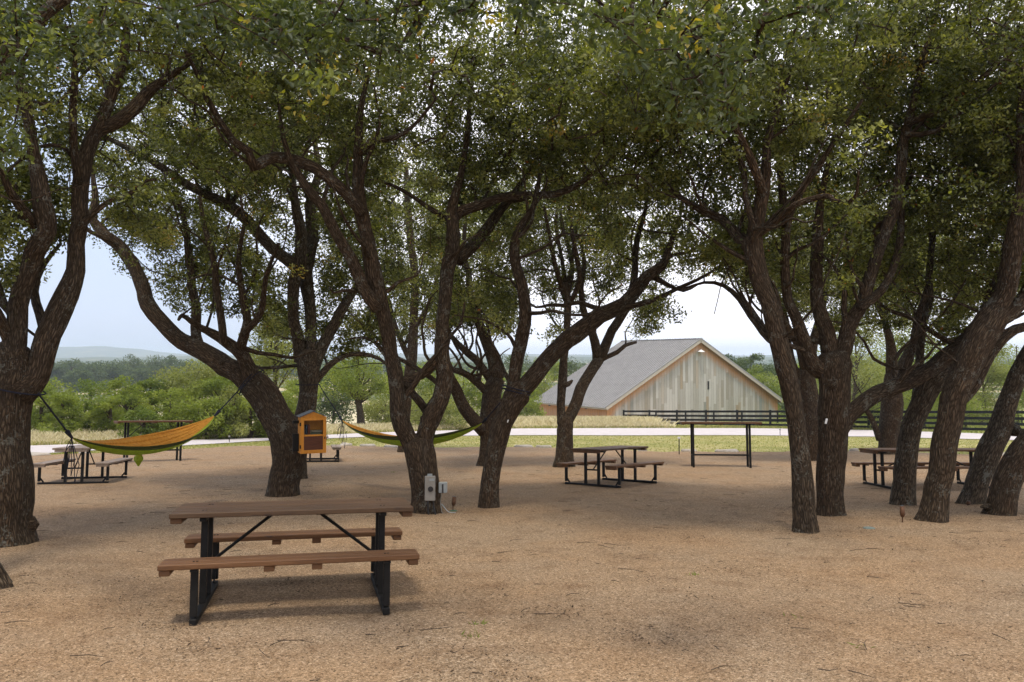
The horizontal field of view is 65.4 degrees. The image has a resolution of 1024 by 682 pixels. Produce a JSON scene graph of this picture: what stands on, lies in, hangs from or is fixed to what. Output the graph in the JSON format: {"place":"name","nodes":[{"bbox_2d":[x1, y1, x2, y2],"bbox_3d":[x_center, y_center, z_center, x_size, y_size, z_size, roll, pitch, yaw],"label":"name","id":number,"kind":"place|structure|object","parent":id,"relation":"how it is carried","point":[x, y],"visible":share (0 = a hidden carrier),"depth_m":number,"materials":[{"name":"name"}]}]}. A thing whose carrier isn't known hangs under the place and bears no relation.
{"place":"outdoors","nodes":[
{"label":"outdoors","id":0,"kind":"place"},
{"bbox_2d":[0,445,1023,681],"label":"gravel yard","id":1,"kind":"structure","parent":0,"point":[746,641],"depth_m":7.13,"materials":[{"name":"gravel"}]},
{"bbox_2d":[33,444,132,483],"bbox_3d":[-9.250,2.654,17.269,1.472,0.764,1.840,1,-5,-11],"label":"picnic table","id":2,"kind":"object","parent":1,"relation":"on","point":[83,449],"visible":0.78,"depth_m":16.64,"materials":[{"name":"brown wood"}]},
{"bbox_2d":[113,420,192,461],"bbox_3d":[-10.750,2.999,23.878,2.100,1.225,0.635,4,-6,-36],"label":"bar table","id":3,"kind":"object","parent":1,"relation":"on","point":[126,424],"visible":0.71,"depth_m":23.89,"materials":[{"name":"black metal"}]},
{"bbox_2d":[0,0,387,547],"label":"live oak","id":4,"kind":"object","parent":1,"relation":"on","point":[24,368],"visible":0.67,"depth_m":9.29,"materials":[{"name":"green plant"}]},
{"bbox_2d":[0,368,263,483],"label":"hammock","id":5,"kind":"object","parent":4,"relation":"hanging from","point":[138,447],"visible":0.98,"depth_m":11.53,"materials":[{"name":"orange fabric"}]},
{"bbox_2d":[1,1,437,496],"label":"live oak","id":6,"kind":"object","parent":1,"relation":"on","point":[262,395],"visible":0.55,"depth_m":14.23,"materials":[{"name":"green plant"}]},
{"bbox_2d":[292,410,327,453],"bbox_3d":[-3.473,1.554,13.701,0.560,0.728,0.337,1,-1,-24],"label":"library box","id":7,"kind":"object","parent":6,"relation":"attached to","point":[309,437],"visible":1,"depth_m":13.60,"materials":[{"name":"orange wood"}]},
{"bbox_2d":[300,417,325,453],"bbox_3d":[-3.387,1.605,13.576,0.444,0.610,0.037,1,-1,-23],"label":"door","id":8,"kind":"structure","parent":7,"relation":"in","point":[313,429],"depth_m":13.58,"materials":[{"name":"orange wood"}]},
{"bbox_2d":[157,498,419,625],"bbox_3d":[-1.775,1.727,6.532,1.850,0.763,1.472,1,-5,-14],"label":"picnic table","id":9,"kind":"object","parent":1,"relation":"on","point":[209,562],"visible":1,"depth_m":6.27,"materials":[{"name":"brown wood"}]},
{"bbox_2d":[65,10,514,478],"bbox_3d":[-4.431,-2.220,18.479,6.304,11.058,10.572,-1,-2,40],"label":"live oak","id":10,"kind":"object","parent":1,"relation":"on","point":[308,366],"visible":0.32,"depth_m":17.89,"materials":[{"name":"green plant"}]},
{"bbox_2d":[307,435,341,461],"bbox_3d":[-5.950,3.249,24.158,1.472,0.764,1.840,1,-5,-14],"label":"picnic table","id":11,"kind":"object","parent":1,"relation":"on","point":[337,447],"visible":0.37,"depth_m":23.56,"materials":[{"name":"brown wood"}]},
{"bbox_2d":[112,0,685,513],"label":"live oak","id":12,"kind":"object","parent":1,"relation":"on","point":[372,290],"visible":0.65,"depth_m":11.80,"materials":[{"name":"green plant"}]},
{"bbox_2d":[425,474,435,514],"bbox_3d":[-1.198,2.292,11.774,0.177,0.652,0.090,0,-1,0],"label":"electrical panel","id":13,"kind":"object","parent":12,"relation":"attached to","point":[429,487],"visible":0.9,"depth_m":11.75,"materials":[{"name":"metal"}]},
{"bbox_2d":[294,118,558,451],"bbox_3d":[-2.725,-2.341,28.665,10.938,13.106,8.703,-1,-2,33],"label":"live oak","id":14,"kind":"object","parent":1,"relation":"on","point":[410,350],"visible":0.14,"depth_m":28.95,"materials":[{"name":"green plant"}]},
{"bbox_2d":[439,482,446,512],"bbox_3d":[-1.031,2.374,11.897,0.125,0.531,0.095,0,-1,0],"label":"outlet box","id":15,"kind":"object","parent":1,"relation":"on","point":[442,487],"visible":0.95,"depth_m":11.86,"materials":[{"name":"grey plastic"}]},
{"bbox_2d":[451,496,455,509],"bbox_3d":[-0.894,2.519,12.248,0.074,0.261,0.068,0,-1,0],"label":"spotlight","id":16,"kind":"object","parent":1,"relation":"on","point":[453,503],"visible":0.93,"depth_m":12.23,"materials":[{"name":"brown metal"}]},
{"bbox_2d":[0,0,912,589],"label":"live oak","id":17,"kind":"object","parent":1,"relation":"on","point":[278,20],"visible":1,"depth_m":4.61,"materials":[{"name":"green plant"}]},
{"bbox_2d":[461,627,479,638],"bbox_3d":[-0.275,2.007,5.451,0.129,0.058,0.179,1,-1,-22],"label":"weed","id":18,"kind":"object","parent":1,"relation":"on","point":[470,633],"visible":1,"depth_m":5.45,"materials":[{"name":"green plant"}]},
{"bbox_2d":[352,135,595,465],"bbox_3d":[-0.850,-1.020,22.570,7.002,9.289,7.449,-1,-2,31],"label":"live oak","id":19,"kind":"object","parent":1,"relation":"on","point":[490,389],"visible":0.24,"depth_m":21.78,"materials":[{"name":"green plant"}]},
{"bbox_2d":[468,619,487,624],"bbox_3d":[-0.240,2.034,5.752,0.156,0.053,0.062,0,-1,-15],"label":"weed","id":20,"kind":"object","parent":1,"relation":"on","point":[483,621],"visible":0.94,"depth_m":5.75,"materials":[{"name":"green plant"}]},
{"bbox_2d":[1,464,1023,681],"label":"fallen twigs","id":21,"kind":"object","parent":1,"relation":"on","point":[507,595],"visible":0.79,"depth_m":6.22,"materials":[{"name":"brown wood"}]},
{"bbox_2d":[430,146,697,467],"bbox_3d":[2.201,-0.992,22.295,7.903,9.212,5.998,1,-2,-37],"label":"live oak","id":22,"kind":"object","parent":1,"relation":"on","point":[566,284],"visible":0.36,"depth_m":21.78,"materials":[{"name":"green plant"}]},
{"bbox_2d":[406,3,767,507],"bbox_3d":[1.298,-1.248,13.257,6.470,8.123,4.872,1,-2,-40],"label":"live oak","id":23,"kind":"object","parent":1,"relation":"on","point":[512,405],"visible":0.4,"depth_m":12.61,"materials":[{"name":"green plant"}]},
{"bbox_2d":[295,383,530,447],"bbox_3d":[-2.302,1.468,15.323,0.586,1.435,7.574,1,-2,-41],"label":"hammock","id":24,"kind":"object","parent":23,"relation":"hanging from","point":[394,439],"visible":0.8,"depth_m":14.94,"materials":[{"name":"green fabric"}]},
{"bbox_2d":[556,445,663,487],"bbox_3d":[2.070,2.603,16.670,1.472,0.763,1.840,-4,-7,41],"label":"picnic table","id":25,"kind":"object","parent":1,"relation":"on","point":[603,450],"visible":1,"depth_m":16.46,"materials":[{"name":"brown wood"}]},
{"bbox_2d":[679,422,761,467],"bbox_3d":[5.630,2.797,21.532,2.100,1.225,0.635,-1,-5,7],"label":"bar table","id":26,"kind":"object","parent":1,"relation":"on","point":[748,448],"visible":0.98,"depth_m":21.39,"materials":[{"name":"black metal"}]},
{"bbox_2d":[463,0,997,533],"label":"live oak","id":27,"kind":"object","parent":1,"relation":"on","point":[621,104],"visible":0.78,"depth_m":10.00,"materials":[{"name":"green plant"}]},
{"bbox_2d":[694,151,938,460],"bbox_3d":[9.018,-1.369,24.427,8.031,10.322,7.242,0,-1,0],"label":"live oak","id":28,"kind":"object","parent":1,"relation":"on","point":[808,389],"visible":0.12,"depth_m":24.01,"materials":[{"name":"green plant"}]},
{"bbox_2d":[644,0,1023,516],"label":"live oak","id":29,"kind":"object","parent":1,"relation":"on","point":[829,367],"visible":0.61,"depth_m":11.59,"materials":[{"name":"green plant"}]},
{"bbox_2d":[899,505,904,521],"bbox_3d":[5.321,2.382,10.862,0.072,0.296,0.068,0,-1,0],"label":"spotlight","id":30,"kind":"object","parent":1,"relation":"on","point":[902,511],"visible":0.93,"depth_m":10.84,"materials":[{"name":"brown metal"}]},
{"bbox_2d":[798,185,1020,454],"bbox_3d":[14.813,-0.794,27.741,10.835,9.809,9.027,0,-1,0],"label":"live oak","id":31,"kind":"object","parent":1,"relation":"on","point":[886,432],"visible":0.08,"depth_m":27.64,"materials":[{"name":"green plant"}]},
{"bbox_2d":[800,6,1023,505],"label":"live oak","id":32,"kind":"object","parent":1,"relation":"on","point":[916,414],"visible":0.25,"depth_m":12.94,"materials":[{"name":"green plant"}]},
{"bbox_2d":[851,448,989,488],"bbox_3d":[8.350,2.546,16.021,2.450,0.764,1.472,0,-5,-1],"label":"picnic table","id":33,"kind":"object","parent":1,"relation":"on","point":[882,468],"visible":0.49,"depth_m":16.14,"materials":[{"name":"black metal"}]},
{"bbox_2d":[829,0,1023,522],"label":"live oak","id":34,"kind":"object","parent":1,"relation":"on","point":[987,337],"visible":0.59,"depth_m":10.97,"materials":[{"name":"green plant"}]},
{"bbox_2d":[903,56,1023,503],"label":"live oak","id":35,"kind":"object","parent":1,"relation":"on","point":[1001,429],"visible":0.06,"depth_m":13.04,"materials":[{"name":"brown plant"}]},
{"bbox_2d":[955,85,1023,515],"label":"live oak","id":36,"kind":"object","parent":1,"relation":"on","point":[1007,482],"visible":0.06,"depth_m":11.63,"materials":[{"name":"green plant"}]},
{"bbox_2d":[0,0,1023,355],"label":"sky","id":37,"kind":"structure","parent":0,"point":[107,311],"materials":[{"name":"white"}]},
{"bbox_2d":[31,428,1016,452],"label":"road","id":38,"kind":"structure","parent":0,"point":[594,431],"depth_m":51.90,"materials":[{"name":"asphalt"}]},
{"bbox_2d":[33,363,1023,454],"bbox_3d":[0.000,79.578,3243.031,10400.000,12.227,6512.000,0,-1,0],"label":"ground","id":39,"kind":"structure","parent":0,"point":[781,443],"depth_m":40.84,"materials":[{"name":"plant"}]},
{"bbox_2d":[31,452,50,455],"bbox_3d":[-16.211,3.896,27.196,0.804,0.178,0.524,0,-1,13],"label":"edging stone","id":40,"kind":"object","parent":39,"relation":"on","point":[37,453],"visible":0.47,"depth_m":27.07,"materials":[{"name":"stone"}]},
{"bbox_2d":[49,362,70,387],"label":"valley oak","id":41,"kind":"object","parent":39,"relation":"on","point":[60,374],"visible":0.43,"depth_m":289.31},
{"bbox_2d":[31,377,89,430],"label":"scrub tree","id":42,"kind":"object","parent":39,"relation":"on","point":[38,422],"visible":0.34,"depth_m":43.81,"materials":[{"name":"green plant"}]},
{"bbox_2d":[36,392,91,433],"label":"scrub tree","id":43,"kind":"object","parent":39,"relation":"on","point":[71,421],"visible":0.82,"depth_m":40.74,"materials":[{"name":"green plant"}]},
{"bbox_2d":[55,358,85,384],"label":"valley oak","id":44,"kind":"object","parent":39,"relation":"on","point":[71,363],"visible":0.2,"depth_m":298.97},
{"bbox_2d":[62,367,94,391],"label":"valley oak","id":45,"kind":"object","parent":39,"relation":"on","point":[73,377],"visible":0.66,"depth_m":259.92,"materials":[{"name":"plant"}]},
{"bbox_2d":[72,378,117,433],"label":"scrub tree","id":46,"kind":"object","parent":39,"relation":"on","point":[91,391],"visible":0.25,"depth_m":47.56,"materials":[{"name":"green plant"}]},
{"bbox_2d":[77,360,118,387],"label":"valley oak","id":47,"kind":"object","parent":39,"relation":"on","point":[100,374],"visible":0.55,"depth_m":282.39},
{"bbox_2d":[85,394,137,433],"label":"scrub tree","id":48,"kind":"object","parent":39,"relation":"on","point":[103,409],"visible":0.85,"depth_m":42.74,"materials":[{"name":"green plant"}]},
{"bbox_2d":[98,360,132,385],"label":"valley oak","id":49,"kind":"object","parent":39,"relation":"on","point":[112,374],"visible":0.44,"depth_m":288.50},
{"bbox_2d":[96,375,158,430],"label":"scrub tree","id":50,"kind":"object","parent":39,"relation":"on","point":[133,395],"visible":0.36,"depth_m":45.75,"materials":[{"name":"green plant"}]},
{"bbox_2d":[113,354,144,384],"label":"valley oak","id":51,"kind":"object","parent":39,"relation":"on","point":[131,364],"visible":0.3,"depth_m":328.87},
{"bbox_2d":[117,405,168,437],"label":"scrub tree","id":52,"kind":"object","parent":39,"relation":"on","point":[145,414],"visible":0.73,"depth_m":39.69,"materials":[{"name":"green plant"}]},
{"bbox_2d":[127,367,158,390],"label":"valley oak","id":53,"kind":"object","parent":39,"relation":"on","point":[144,372],"visible":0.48,"depth_m":267.72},
{"bbox_2d":[128,377,173,425],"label":"scrub tree","id":54,"kind":"object","parent":39,"relation":"on","point":[150,386],"visible":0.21,"depth_m":49.33,"materials":[{"name":"green plant"}]},
{"bbox_2d":[134,354,170,386],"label":"valley oak","id":55,"kind":"object","parent":39,"relation":"on","point":[154,362],"visible":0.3,"depth_m":298.98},
{"bbox_2d":[156,354,182,381],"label":"valley oak","id":56,"kind":"object","parent":39,"relation":"on","point":[170,359],"visible":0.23,"depth_m":302.75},
{"bbox_2d":[139,386,202,431],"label":"scrub tree","id":57,"kind":"object","parent":39,"relation":"on","point":[169,402],"visible":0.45,"depth_m":41.80,"materials":[{"name":"green plant"}]},
{"bbox_2d":[139,358,223,423],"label":"scrub tree","id":58,"kind":"object","parent":39,"relation":"on","point":[179,378],"visible":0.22,"depth_m":50.62,"materials":[{"name":"green plant"}]},
{"bbox_2d":[170,359,198,386],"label":"valley oak","id":59,"kind":"object","parent":39,"relation":"on","point":[183,364],"visible":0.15,"depth_m":297.62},
{"bbox_2d":[167,396,235,439],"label":"scrub tree","id":60,"kind":"object","parent":39,"relation":"on","point":[206,405],"visible":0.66,"depth_m":41.36,"materials":[{"name":"green plant"}]},
{"bbox_2d":[182,374,253,427],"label":"scrub tree","id":61,"kind":"object","parent":39,"relation":"on","point":[216,385],"visible":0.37,"depth_m":49.18,"materials":[{"name":"green plant"}]},
{"bbox_2d":[208,385,253,438],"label":"scrub tree","id":62,"kind":"object","parent":39,"relation":"on","point":[234,421],"visible":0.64,"depth_m":42.51,"materials":[{"name":"green plant"}]},
{"bbox_2d":[224,395,267,437],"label":"scrub tree","id":63,"kind":"object","parent":39,"relation":"on","point":[257,426],"visible":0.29,"depth_m":43.59,"materials":[{"name":"green plant"}]},
{"bbox_2d":[238,302,303,388],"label":"scrub tree","id":64,"kind":"object","parent":39,"relation":"on","point":[270,345],"visible":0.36,"depth_m":39.58,"materials":[{"name":"green plant"}]},
{"bbox_2d":[256,390,296,437],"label":"scrub tree","id":65,"kind":"object","parent":39,"relation":"on","point":[287,395],"visible":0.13,"depth_m":44.69,"materials":[{"name":"green plant"}]},
{"bbox_2d":[281,379,324,414],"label":"scrub tree","id":66,"kind":"object","parent":39,"relation":"on","point":[293,388],"visible":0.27,"depth_m":65.05,"materials":[{"name":"green plant"}]},
{"bbox_2d":[316,376,366,423],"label":"scrub tree","id":67,"kind":"object","parent":39,"relation":"on","point":[337,405],"visible":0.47,"depth_m":79.36,"materials":[{"name":"plant"}]},
{"bbox_2d":[340,443,352,445],"bbox_3d":[-7.297,4.560,34.891,0.524,0.178,0.838,0,-1,14],"label":"edging stone","id":68,"kind":"object","parent":39,"relation":"on","point":[346,444],"visible":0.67,"depth_m":34.71,"materials":[{"name":"stone"}]},
{"bbox_2d":[318,351,388,423],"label":"field oak","id":69,"kind":"object","parent":39,"relation":"on","point":[354,384],"visible":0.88,"depth_m":61.06,"materials":[{"name":"green plant"}]},
{"bbox_2d":[31,415,677,444],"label":"tall grass","id":70,"kind":"structure","parent":39,"relation":"on","point":[578,421],"depth_m":62.66,"materials":[{"name":"plant"}]},
{"bbox_2d":[360,444,375,445],"bbox_3d":[-6.170,4.491,34.086,0.737,0.178,0.344,0,-1,8],"label":"edging stone","id":71,"kind":"object","parent":39,"relation":"on","point":[367,445],"visible":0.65,"depth_m":34.01,"materials":[{"name":"stone"}]},
{"bbox_2d":[362,395,413,423],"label":"scrub tree","id":72,"kind":"object","parent":39,"relation":"on","point":[374,409],"visible":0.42,"depth_m":69.14,"materials":[{"name":"green plant"}]},
{"bbox_2d":[384,445,397,447],"bbox_3d":[-4.967,4.406,33.130,0.720,0.178,0.365,0,-1,15],"label":"edging stone","id":73,"kind":"object","parent":39,"relation":"on","point":[395,446],"visible":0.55,"depth_m":33.00,"materials":[{"name":"stone"}]},
{"bbox_2d":[366,364,428,422],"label":"scrub tree","id":74,"kind":"object","parent":39,"relation":"on","point":[387,391],"visible":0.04,"depth_m":73.27,"materials":[{"name":"green plant"}]},
{"bbox_2d":[389,386,478,428],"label":"scrub tree","id":75,"kind":"object","parent":39,"relation":"on","point":[449,410],"visible":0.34,"depth_m":60.99,"materials":[{"name":"green plant"}]},
{"bbox_2d":[410,360,459,417],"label":"scrub tree","id":76,"kind":"object","parent":39,"relation":"on","point":[425,381],"visible":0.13,"depth_m":75.30,"materials":[{"name":"green plant"}]},
{"bbox_2d":[434,368,485,416],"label":"scrub tree","id":77,"kind":"object","parent":39,"relation":"on","point":[473,393],"visible":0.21,"depth_m":72.56,"materials":[{"name":"green plant"}]},
{"bbox_2d":[31,425,933,444],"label":"verge grass","id":78,"kind":"structure","parent":39,"relation":"on","point":[688,426],"depth_m":67.07,"materials":[{"name":"plant"}]},
{"bbox_2d":[501,354,542,395],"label":"tree","id":79,"kind":"object","parent":39,"relation":"on","point":[509,356],"visible":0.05,"depth_m":127.44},
{"bbox_2d":[514,445,532,446],"bbox_3d":[0.505,4.423,33.319,0.850,0.178,0.491,0,-1,9],"label":"edging stone","id":80,"kind":"object","parent":39,"relation":"on","point":[523,446],"visible":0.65,"depth_m":33.17,"materials":[{"name":"stone"}]},
{"bbox_2d":[519,389,546,416],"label":"scrub tree","id":81,"kind":"object","parent":39,"relation":"on","point":[530,408],"visible":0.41,"depth_m":90.97,"materials":[{"name":"green plant"}]},
{"bbox_2d":[54,359,1014,377],"bbox_3d":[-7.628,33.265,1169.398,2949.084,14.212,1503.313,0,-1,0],"label":"woodland","id":82,"kind":"object","parent":39,"relation":"on","point":[466,367],"visible":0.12,"depth_m":531.95,"materials":[{"name":"green plant"}]},
{"bbox_2d":[520,356,559,411],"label":"tree","id":83,"kind":"object","parent":39,"relation":"on","point":[552,377],"visible":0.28,"depth_m":122.54,"materials":[{"name":"green plant"}]},
{"bbox_2d":[536,445,551,447],"bbox_3d":[1.319,4.397,33.030,0.666,0.178,0.308,0,-1,5],"label":"edging stone","id":84,"kind":"object","parent":39,"relation":"on","point":[545,446],"visible":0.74,"depth_m":32.91,"materials":[{"name":"stone"}]},
{"bbox_2d":[549,356,585,384],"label":"tree","id":85,"kind":"object","parent":39,"relation":"on","point":[571,365],"visible":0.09,"depth_m":129.29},
{"bbox_2d":[534,338,782,421],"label":"barn","id":86,"kind":"structure","parent":39,"relation":"on","point":[682,374],"depth_m":96.57,"materials":[{"name":"beige wood"}]},
{"bbox_2d":[681,449,696,451],"bbox_3d":[6.617,4.120,29.791,0.523,0.177,0.414,-1,-2,35],"label":"edging stone","id":87,"kind":"object","parent":39,"relation":"on","point":[686,450],"visible":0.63,"depth_m":29.69,"materials":[{"name":"stone"}]},
{"bbox_2d":[715,449,738,451],"bbox_3d":[7.966,4.094,29.469,0.880,0.178,0.537,0,-1,-12],"label":"edging stone","id":88,"kind":"object","parent":39,"relation":"on","point":[726,450],"visible":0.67,"depth_m":29.39,"materials":[{"name":"stone"}]},
{"bbox_2d":[725,353,749,369],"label":"tree","id":89,"kind":"object","parent":39,"relation":"on","point":[730,357],"visible":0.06,"depth_m":124.51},
{"bbox_2d":[733,352,774,385],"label":"tree","id":90,"kind":"object","parent":39,"relation":"on","point":[752,359],"visible":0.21,"depth_m":121.02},
{"bbox_2d":[746,364,780,409],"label":"tree","id":91,"kind":"object","parent":39,"relation":"on","point":[759,377],"visible":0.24,"depth_m":111.22,"materials":[{"name":"green plant"}]},
{"bbox_2d":[758,365,799,413],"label":"tree","id":92,"kind":"object","parent":39,"relation":"on","point":[775,374],"visible":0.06,"depth_m":117.55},
{"bbox_2d":[772,363,818,418],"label":"paddock tree","id":93,"kind":"object","parent":39,"relation":"on","point":[781,394],"visible":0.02,"depth_m":96.45,"materials":[{"name":"green plant"}]},
{"bbox_2d":[623,410,1023,430],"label":"rail fence","id":94,"kind":"object","parent":39,"relation":"on","point":[770,420],"visible":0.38,"depth_m":71.61,"materials":[{"name":"metal"}]},
{"bbox_2d":[655,410,1022,422],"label":"rail fence","id":95,"kind":"object","parent":39,"relation":"on","point":[741,414],"visible":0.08,"depth_m":89.47,"materials":[{"name":"black paint"}]},
{"bbox_2d":[816,319,910,429],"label":"paddock tree","id":96,"kind":"object","parent":39,"relation":"on","point":[856,370],"visible":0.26,"depth_m":61.75,"materials":[{"name":"green plant"}]},
{"bbox_2d":[851,347,885,423],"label":"paddock tree","id":97,"kind":"object","parent":39,"relation":"on","point":[877,356],"visible":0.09,"depth_m":87.07,"materials":[{"name":"green plant"}]},
{"bbox_2d":[855,383,909,424],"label":"paddock tree","id":98,"kind":"object","parent":39,"relation":"on","point":[877,405],"visible":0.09,"depth_m":82.45,"materials":[{"name":"green plant"}]},
{"bbox_2d":[866,355,928,418],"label":"paddock tree","id":99,"kind":"object","parent":39,"relation":"on","point":[902,392],"visible":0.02,"depth_m":92.64,"materials":[{"name":"green plant"}]},
{"bbox_2d":[862,320,992,427],"bbox_3d":[33.089,2.611,63.939,8.531,9.538,9.173,0,-1,0],"label":"paddock tree","id":100,"kind":"object","parent":39,"relation":"on","point":[935,408],"visible":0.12,"depth_m":62.75,"materials":[{"name":"green plant"}]},
{"bbox_2d":[932,391,994,425],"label":"paddock tree","id":101,"kind":"object","parent":39,"relation":"on","point":[976,402],"visible":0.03,"depth_m":79.09,"materials":[{"name":"green plant"}]},
{"bbox_2d":[924,320,1012,427],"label":"paddock tree","id":102,"kind":"object","parent":39,"relation":"on","point":[999,355],"visible":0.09,"depth_m":65.63,"materials":[{"name":"green plant"}]},
{"bbox_2d":[966,356,1023,425],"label":"paddock tree","id":103,"kind":"object","parent":39,"relation":"on","point":[1000,374],"visible":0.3,"depth_m":75.27,"materials":[{"name":"green plant"}]},
{"bbox_2d":[986,343,1023,422],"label":"paddock tree","id":104,"kind":"object","parent":39,"relation":"on","point":[1021,401],"visible":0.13,"depth_m":79.91,"materials":[{"name":"green plant"}]},
{"bbox_2d":[50,435,1011,454],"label":"lawn grass","id":105,"kind":"structure","parent":0,"point":[365,441],"depth_m":37.85,"materials":[{"name":"plant"}]},
{"bbox_2d":[55,356,1015,363],"bbox_3d":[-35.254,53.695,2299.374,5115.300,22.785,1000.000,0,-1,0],"label":"hills","id":106,"kind":"structure","parent":0,"point":[87,359],"depth_m":2030.51,"materials":[{"name":"plant"}]},
{"bbox_2d":[56,346,1017,357],"bbox_3d":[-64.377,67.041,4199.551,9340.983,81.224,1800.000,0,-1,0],"label":"hills","id":107,"kind":"structure","parent":0,"point":[85,351],"depth_m":3752.53,"materials":[{"name":"plant"}]},
{"bbox_2d":[675,417,1023,432],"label":"paddock grass","id":108,"kind":"structure","parent":0,"point":[967,431],"depth_m":75.54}
]}

